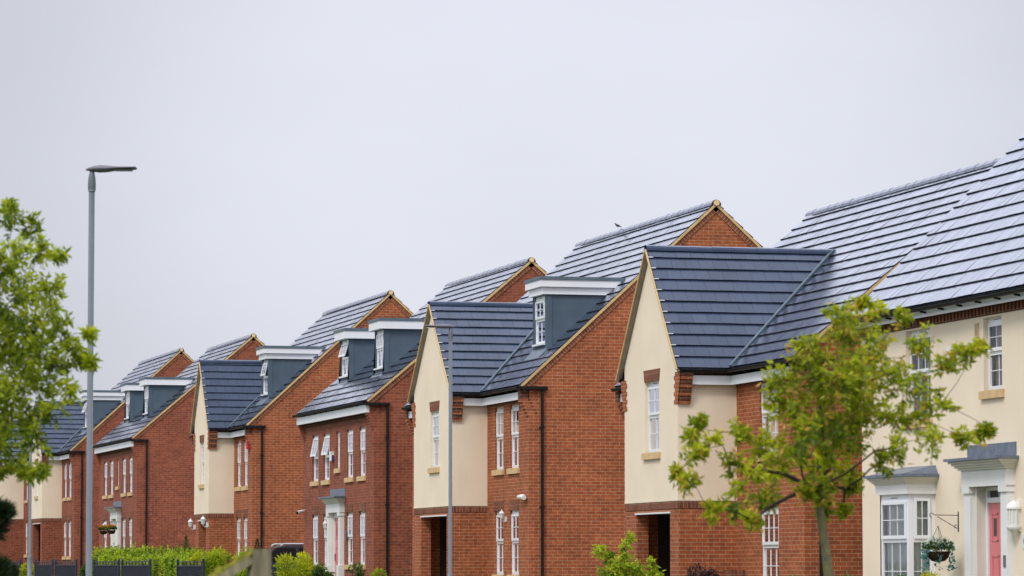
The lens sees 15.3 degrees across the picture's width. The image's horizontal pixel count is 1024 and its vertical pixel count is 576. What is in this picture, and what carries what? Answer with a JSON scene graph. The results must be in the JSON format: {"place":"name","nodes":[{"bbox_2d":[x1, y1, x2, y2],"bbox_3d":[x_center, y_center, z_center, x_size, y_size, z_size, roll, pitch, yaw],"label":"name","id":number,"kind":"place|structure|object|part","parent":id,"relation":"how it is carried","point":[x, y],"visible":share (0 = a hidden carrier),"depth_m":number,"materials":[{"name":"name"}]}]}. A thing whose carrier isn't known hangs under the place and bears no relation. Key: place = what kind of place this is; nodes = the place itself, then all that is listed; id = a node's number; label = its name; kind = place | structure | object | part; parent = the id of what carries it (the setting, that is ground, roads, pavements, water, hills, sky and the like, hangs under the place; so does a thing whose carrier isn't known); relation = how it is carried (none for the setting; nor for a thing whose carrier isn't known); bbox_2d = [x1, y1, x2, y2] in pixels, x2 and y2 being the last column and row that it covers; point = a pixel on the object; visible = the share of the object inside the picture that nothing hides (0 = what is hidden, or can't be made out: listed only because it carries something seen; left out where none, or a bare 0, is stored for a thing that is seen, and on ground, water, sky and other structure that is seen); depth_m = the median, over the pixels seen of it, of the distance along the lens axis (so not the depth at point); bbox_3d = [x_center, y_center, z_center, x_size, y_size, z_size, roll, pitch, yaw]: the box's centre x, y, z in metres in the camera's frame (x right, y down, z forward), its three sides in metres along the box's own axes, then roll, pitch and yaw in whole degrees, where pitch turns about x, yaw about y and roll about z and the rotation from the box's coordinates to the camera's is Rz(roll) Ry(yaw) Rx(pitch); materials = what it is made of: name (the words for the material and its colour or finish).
{"place":"outdoors","nodes":[
{"label":"outdoors","id":0,"kind":"place"},
{"bbox_2d":[255,539,259,548],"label":"dwarf conifer","id":1,"kind":"object","parent":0,"point":[257,542],"visible":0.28,"depth_m":101.32,"materials":[{"name":"green plant"}]},
{"bbox_2d":[237,543,302,575],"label":"parked car","id":2,"kind":"object","parent":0,"point":[293,549],"visible":0.15,"depth_m":113.30,"materials":[{"name":"paint"}]},
{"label":"window","id":3,"kind":"part","parent":2,"relation":"part of","materials":[{"name":"black glass"}]},
{"bbox_2d":[0,0,1023,419],"label":"sky","id":4,"kind":"structure","parent":0,"point":[296,161],"materials":[{"name":"white"}]},
{"bbox_3d":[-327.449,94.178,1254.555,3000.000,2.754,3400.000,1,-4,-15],"label":"ground","id":5,"kind":"structure","parent":0,"visible":0},
{"bbox_2d":[0,493,23,575],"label":"young pine","id":6,"kind":"object","parent":5,"relation":"on","point":[7,514],"visible":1,"depth_m":23.89,"materials":[{"name":"green plant"}]},
{"bbox_2d":[0,420,28,564],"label":"brick house","id":7,"kind":"structure","parent":5,"relation":"on","point":[15,545],"depth_m":172.16,"materials":[{"name":"red brick"}]},
{"bbox_2d":[24,517,27,557],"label":"window","id":8,"kind":"structure","parent":7,"relation":"in","point":[26,518],"depth_m":171.48,"materials":[{"name":"white plastic"}]},
{"bbox_2d":[11,559,20,575],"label":"metal railing","id":9,"kind":"object","parent":5,"relation":"on","point":[19,564],"visible":0.22,"depth_m":142.98,"materials":[{"name":"grey metal"}]},
{"bbox_2d":[19,562,33,575],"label":"golden shrub","id":10,"kind":"object","parent":5,"relation":"on","point":[24,568],"visible":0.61,"depth_m":139.56,"materials":[{"name":"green plant"}]},
{"bbox_2d":[34,559,53,575],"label":"metal railing","id":11,"kind":"object","parent":5,"relation":"on","point":[44,569],"visible":1,"depth_m":135.96,"materials":[{"name":"grey metal"}]},
{"bbox_2d":[0,197,102,488],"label":"leafy tree","id":12,"kind":"object","parent":5,"relation":"on","point":[32,348],"visible":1,"depth_m":25.79,"materials":[{"name":"green plant"}]},
{"bbox_2d":[55,558,77,575],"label":"metal railing","id":13,"kind":"object","parent":5,"relation":"on","point":[66,570],"visible":1,"depth_m":130.44,"materials":[{"name":"grey metal"}]},
{"bbox_2d":[79,561,92,575],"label":"garden shrub","id":14,"kind":"object","parent":5,"relation":"on","point":[82,571],"visible":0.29,"depth_m":128.03,"materials":[{"name":"green plant"}]},
{"bbox_2d":[93,558,119,575],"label":"metal railing","id":15,"kind":"object","parent":5,"relation":"on","point":[106,570],"visible":1,"depth_m":121.64,"materials":[{"name":"grey metal"}]},
{"bbox_2d":[86,165,136,575],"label":"street lamp","id":16,"kind":"object","parent":5,"relation":"on","point":[91,230],"visible":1,"depth_m":45.83,"materials":[{"name":"grey metal"}]},
{"bbox_2d":[31,348,193,575],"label":"brick house","id":17,"kind":"structure","parent":5,"relation":"on","point":[58,520],"depth_m":159.15,"materials":[{"name":"red brick"}]},
{"bbox_2d":[34,459,37,499],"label":"window","id":18,"kind":"structure","parent":17,"relation":"in","point":[35,497],"depth_m":162.00,"materials":[{"name":"white plastic"}]},
{"bbox_2d":[62,515,66,559],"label":"window","id":19,"kind":"structure","parent":17,"relation":"in","point":[64,517],"depth_m":159.33,"materials":[{"name":"white plastic"}]},
{"bbox_2d":[62,463,66,500],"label":"window","id":20,"kind":"structure","parent":17,"relation":"in","point":[63,499],"depth_m":159.55,"materials":[{"name":"white plastic"}]},
{"bbox_2d":[66,515,70,559],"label":"window","id":21,"kind":"structure","parent":17,"relation":"in","point":[69,516],"depth_m":158.06,"materials":[{"name":"white plastic"}]},
{"bbox_2d":[67,462,70,500],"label":"window","id":22,"kind":"structure","parent":17,"relation":"in","point":[69,498],"depth_m":158.29,"materials":[{"name":"white plastic"}]},
{"bbox_2d":[121,558,151,575],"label":"metal railing","id":23,"kind":"object","parent":5,"relation":"on","point":[136,570],"visible":1,"depth_m":115.75,"materials":[{"name":"grey metal"}]},
{"bbox_2d":[92,542,217,575],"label":"hedge","id":24,"kind":"object","parent":5,"relation":"on","point":[163,561],"visible":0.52,"depth_m":116.39,"materials":[{"name":"green plant"}]},
{"bbox_2d":[93,333,263,570],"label":"brick house","id":25,"kind":"structure","parent":5,"relation":"on","point":[144,452],"depth_m":141.54,"materials":[{"name":"red brick"}]},
{"bbox_2d":[98,524,106,534],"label":"hanging basket","id":26,"kind":"object","parent":25,"relation":"hanging from","point":[102,527],"visible":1,"depth_m":143.50,"materials":[{"name":"green plant"}]},
{"bbox_2d":[102,462,106,498],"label":"window","id":27,"kind":"structure","parent":25,"relation":"in","point":[103,497],"depth_m":148.70,"materials":[{"name":"white plastic"}]},
{"bbox_2d":[103,514,106,547],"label":"window","id":28,"kind":"structure","parent":25,"relation":"in","point":[104,515],"depth_m":148.41,"materials":[{"name":"white plastic"}]},
{"bbox_2d":[108,460,112,497],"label":"window","id":29,"kind":"structure","parent":25,"relation":"in","point":[109,496],"depth_m":147.18,"materials":[{"name":"white plastic"}]},
{"bbox_2d":[106,521,117,533],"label":"hanging basket","id":30,"kind":"object","parent":25,"relation":"hanging from","point":[111,529],"visible":1,"depth_m":142.58,"materials":[{"name":"green plant"}]},
{"bbox_2d":[115,459,118,489],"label":"window","id":31,"kind":"structure","parent":25,"relation":"in","point":[117,487],"depth_m":145.55,"materials":[{"name":"white plastic"}]},
{"bbox_2d":[120,458,125,496],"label":"window","id":32,"kind":"structure","parent":25,"relation":"in","point":[124,462],"depth_m":144.05,"materials":[{"name":"white plastic"}]},
{"bbox_2d":[121,512,125,550],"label":"window","id":33,"kind":"structure","parent":25,"relation":"in","point":[124,513],"depth_m":143.98,"materials":[{"name":"white plastic"}]},
{"bbox_2d":[127,457,132,495],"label":"window","id":34,"kind":"structure","parent":25,"relation":"in","point":[130,493],"depth_m":142.62,"materials":[{"name":"white plastic"}]},
{"bbox_2d":[128,512,131,546],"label":"window","id":35,"kind":"structure","parent":25,"relation":"in","point":[129,513],"depth_m":142.37,"materials":[{"name":"white plastic"}]},
{"bbox_2d":[182,535,189,555],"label":"cypress","id":36,"kind":"object","parent":5,"relation":"on","point":[185,543],"visible":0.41,"depth_m":112.96,"materials":[{"name":"green plant"}]},
{"bbox_2d":[176,558,204,575],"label":"metal railing","id":37,"kind":"object","parent":5,"relation":"on","point":[191,570],"visible":1,"depth_m":106.42,"materials":[{"name":"grey metal"}]},
{"bbox_2d":[186,549,205,574],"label":"garden shrub","id":38,"kind":"object","parent":5,"relation":"on","point":[197,558],"visible":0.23,"depth_m":107.96,"materials":[{"name":"green plant"}]},
{"bbox_2d":[199,546,232,575],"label":"garden shrub","id":39,"kind":"object","parent":5,"relation":"on","point":[214,560],"visible":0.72,"depth_m":104.82,"materials":[{"name":"green plant"}]},
{"bbox_2d":[208,549,270,575],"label":"wooden fence","id":40,"kind":"object","parent":5,"relation":"on","point":[255,562],"visible":1,"depth_m":19.95,"materials":[{"name":"brown wood"}]},
{"bbox_2d":[231,545,272,575],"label":"garden shrub","id":41,"kind":"object","parent":5,"relation":"on","point":[243,572],"visible":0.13,"depth_m":102.28,"materials":[{"name":"green plant"}]},
{"bbox_2d":[272,551,314,575],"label":"golden shrub","id":42,"kind":"object","parent":5,"relation":"on","point":[299,568],"visible":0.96,"depth_m":98.38,"materials":[{"name":"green plant"}]},
{"bbox_2d":[188,290,413,562],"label":"brick house","id":43,"kind":"structure","parent":5,"relation":"on","point":[247,442],"depth_m":120.38,"materials":[{"name":"red brick"}]},
{"bbox_2d":[198,435,203,488],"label":"window","id":44,"kind":"structure","parent":43,"relation":"in","point":[200,486],"depth_m":122.97,"materials":[{"name":"white plastic"}]},
{"bbox_2d":[234,441,240,490],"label":"window","id":45,"kind":"structure","parent":43,"relation":"in","point":[238,488],"depth_m":121.16,"materials":[{"name":"white plastic"}]},
{"bbox_2d":[236,510,240,554],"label":"window","id":46,"kind":"structure","parent":43,"relation":"in","point":[238,512],"depth_m":120.98,"materials":[{"name":"white plastic"}]},
{"bbox_2d":[241,440,247,490],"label":"window","id":47,"kind":"structure","parent":43,"relation":"in","point":[245,487],"depth_m":119.98,"materials":[{"name":"white plastic"}]},
{"bbox_2d":[242,509,247,551],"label":"window","id":48,"kind":"structure","parent":43,"relation":"in","point":[245,512],"depth_m":119.89,"materials":[{"name":"white plastic"}]},
{"bbox_2d":[311,562,334,575],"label":"laurel shrub","id":49,"kind":"object","parent":5,"relation":"on","point":[318,570],"visible":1,"depth_m":97.55,"materials":[{"name":"green plant"}]},
{"bbox_2d":[348,562,364,575],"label":"garden shrub","id":50,"kind":"object","parent":5,"relation":"on","point":[359,569],"visible":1,"depth_m":96.80,"materials":[{"name":"green plant"}]},
{"bbox_2d":[369,567,387,575],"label":"garden shrub","id":51,"kind":"object","parent":5,"relation":"on","point":[374,573],"visible":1,"depth_m":95.92,"materials":[{"name":"green plant"}]},
{"bbox_2d":[292,257,546,575],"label":"brick house","id":52,"kind":"structure","parent":5,"relation":"on","point":[355,431],"depth_m":104.61,"materials":[{"name":"red brick"}]},
{"bbox_2d":[310,435,318,485],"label":"window","id":53,"kind":"structure","parent":52,"relation":"in","point":[314,451],"depth_m":109.54,"materials":[{"name":"white plastic"}]},
{"bbox_2d":[311,506,318,565],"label":"window","id":54,"kind":"structure","parent":52,"relation":"in","point":[314,510],"depth_m":109.38,"materials":[{"name":"white plastic"}]},
{"bbox_2d":[321,506,326,567],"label":"window","id":55,"kind":"structure","parent":52,"relation":"in","point":[323,507],"depth_m":108.02,"materials":[{"name":"white plastic"}]},
{"bbox_2d":[321,433,329,484],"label":"window","id":56,"kind":"structure","parent":52,"relation":"in","point":[326,444],"depth_m":108.00,"materials":[{"name":"white plastic"}]},
{"bbox_2d":[334,518,337,575],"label":"door","id":57,"kind":"structure","parent":52,"relation":"in","point":[336,519],"depth_m":106.48,"materials":[{"name":"wood"}]},
{"bbox_2d":[334,431,339,472],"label":"window","id":58,"kind":"structure","parent":52,"relation":"in","point":[337,470],"depth_m":106.53,"materials":[{"name":"white plastic"}]},
{"bbox_2d":[344,504,352,568],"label":"window","id":59,"kind":"structure","parent":52,"relation":"in","point":[349,507],"depth_m":104.80,"materials":[{"name":"white plastic"}]},
{"bbox_2d":[344,429,353,482],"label":"window","id":60,"kind":"structure","parent":52,"relation":"in","point":[350,478],"depth_m":104.98,"materials":[{"name":"white plastic"}]},
{"bbox_2d":[356,427,365,480],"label":"window","id":61,"kind":"structure","parent":52,"relation":"in","point":[362,434],"depth_m":103.48,"materials":[{"name":"white plastic"}]},
{"bbox_2d":[356,503,365,568],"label":"window","id":62,"kind":"structure","parent":52,"relation":"in","point":[361,506],"depth_m":103.28,"materials":[{"name":"white plastic"}]},
{"bbox_2d":[424,324,453,575],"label":"street lamp","id":63,"kind":"object","parent":5,"relation":"on","point":[450,331],"visible":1,"depth_m":76.81,"materials":[{"name":"grey metal"}]},
{"bbox_2d":[401,200,762,575],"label":"brick house","id":64,"kind":"structure","parent":5,"relation":"on","point":[538,455],"depth_m":87.96,"materials":[{"name":"red brick"}]},
{"bbox_2d":[427,400,439,472],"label":"window","id":65,"kind":"structure","parent":64,"relation":"in","point":[434,406],"depth_m":91.54,"materials":[{"name":"white plastic"}]},
{"bbox_2d":[440,516,446,575],"bbox_3d":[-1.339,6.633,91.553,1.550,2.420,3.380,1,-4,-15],"label":"porch door","id":66,"kind":"structure","parent":64,"relation":"in","point":[443,520],"depth_m":93.19,"materials":[{"name":"black paint"}]},
{"bbox_2d":[491,501,503,575],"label":"window","id":67,"kind":"structure","parent":64,"relation":"in","point":[498,505],"depth_m":88.88,"materials":[{"name":"white plastic"}]},
{"bbox_2d":[491,407,503,475],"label":"window","id":68,"kind":"structure","parent":64,"relation":"in","point":[499,414],"depth_m":89.05,"materials":[{"name":"white plastic"}]},
{"bbox_2d":[506,500,519,575],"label":"window","id":69,"kind":"structure","parent":64,"relation":"in","point":[513,504],"depth_m":87.48,"materials":[{"name":"white plastic"}]},
{"bbox_2d":[506,404,519,473],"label":"window","id":70,"kind":"structure","parent":64,"relation":"in","point":[515,469],"depth_m":87.65,"materials":[{"name":"white plastic"}]},
{"bbox_2d":[591,529,664,575],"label":"garden sapling","id":71,"kind":"object","parent":5,"relation":"on","point":[616,568],"visible":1,"depth_m":65.86,"materials":[{"name":"green plant"}]},
{"bbox_2d":[686,562,720,575],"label":"purple shrub","id":72,"kind":"object","parent":5,"relation":"on","point":[709,572],"visible":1,"depth_m":65.63,"materials":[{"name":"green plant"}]},
{"bbox_2d":[610,157,1001,575],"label":"brick house","id":73,"kind":"structure","parent":5,"relation":"on","point":[711,330],"depth_m":71.75,"materials":[{"name":"red brick"}]},
{"bbox_2d":[641,368,660,459],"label":"window","id":74,"kind":"structure","parent":73,"relation":"in","point":[654,374],"depth_m":72.98,"materials":[{"name":"white plastic"}]},
{"bbox_2d":[653,514,669,575],"bbox_3d":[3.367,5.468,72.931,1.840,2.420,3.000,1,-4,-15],"label":"porch door","id":75,"kind":"structure","parent":73,"relation":"in","point":[663,519],"depth_m":74.37,"materials":[{"name":"black paint"}]},
{"bbox_2d":[756,383,778,461],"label":"window","id":76,"kind":"structure","parent":73,"relation":"in","point":[774,431],"depth_m":69.92,"materials":[{"name":"white plastic"}]},
{"bbox_2d":[759,494,778,575],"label":"window","id":77,"kind":"structure","parent":73,"relation":"in","point":[770,536],"depth_m":69.62,"materials":[{"name":"white plastic"}]},
{"bbox_2d":[667,293,998,575],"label":"street tree","id":78,"kind":"object","parent":5,"relation":"on","point":[854,380],"visible":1,"depth_m":25.91,"materials":[{"name":"green plant"}]},
{"bbox_2d":[921,568,940,575],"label":"garden shrub","id":79,"kind":"object","parent":5,"relation":"on","point":[928,574],"visible":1,"depth_m":58.81,"materials":[{"name":"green plant"}]},
{"bbox_2d":[840,134,1023,575],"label":"cream house","id":80,"kind":"structure","parent":5,"relation":"on","point":[955,274],"depth_m":61.03,"materials":[{"name":"paint"}]},
{"bbox_2d":[881,495,907,575],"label":"window","id":81,"kind":"structure","parent":80,"relation":"in","point":[896,538],"depth_m":62.11,"materials":[{"name":"white plastic"}]},
{"bbox_2d":[904,328,932,428],"bbox_3d":[6.723,1.484,62.317,0.284,1.610,1.310,1,-4,-15],"label":"window","id":82,"kind":"structure","parent":80,"relation":"in","point":[919,363],"depth_m":62.66,"materials":[{"name":"white plastic"}]},
{"bbox_2d":[913,495,930,575],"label":"window","id":83,"kind":"structure","parent":80,"relation":"in","point":[921,503],"depth_m":61.40,"materials":[{"name":"white plastic"}]},
{"bbox_2d":[920,526,956,571],"bbox_3d":[6.728,4.116,60.107,0.583,0.731,0.603,1,-4,-15],"label":"hanging basket","id":84,"kind":"object","parent":80,"relation":"hanging from","point":[936,554],"visible":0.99,"depth_m":59.99,"materials":[{"name":"green plant"}]},
{"bbox_2d":[978,316,1003,399],"bbox_3d":[7.545,1.080,59.179,0.285,1.270,0.940,1,-4,-15],"label":"window","id":85,"kind":"structure","parent":80,"relation":"in","point":[995,390],"depth_m":59.36,"materials":[{"name":"white plastic"}]},
{"bbox_2d":[989,502,1000,575],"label":"door","id":86,"kind":"structure","parent":80,"relation":"in","point":[994,508],"depth_m":59.26,"materials":[{"name":"wood"}]},
{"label":"pavement","id":87,"kind":"structure","parent":0,"visible":0},
{"bbox_2d":[27,438,31,575],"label":"street lamp","id":88,"kind":"object","parent":87,"relation":"on","point":[29,564],"visible":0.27,"depth_m":134.69,"materials":[{"name":"grey metal"}]}
]}

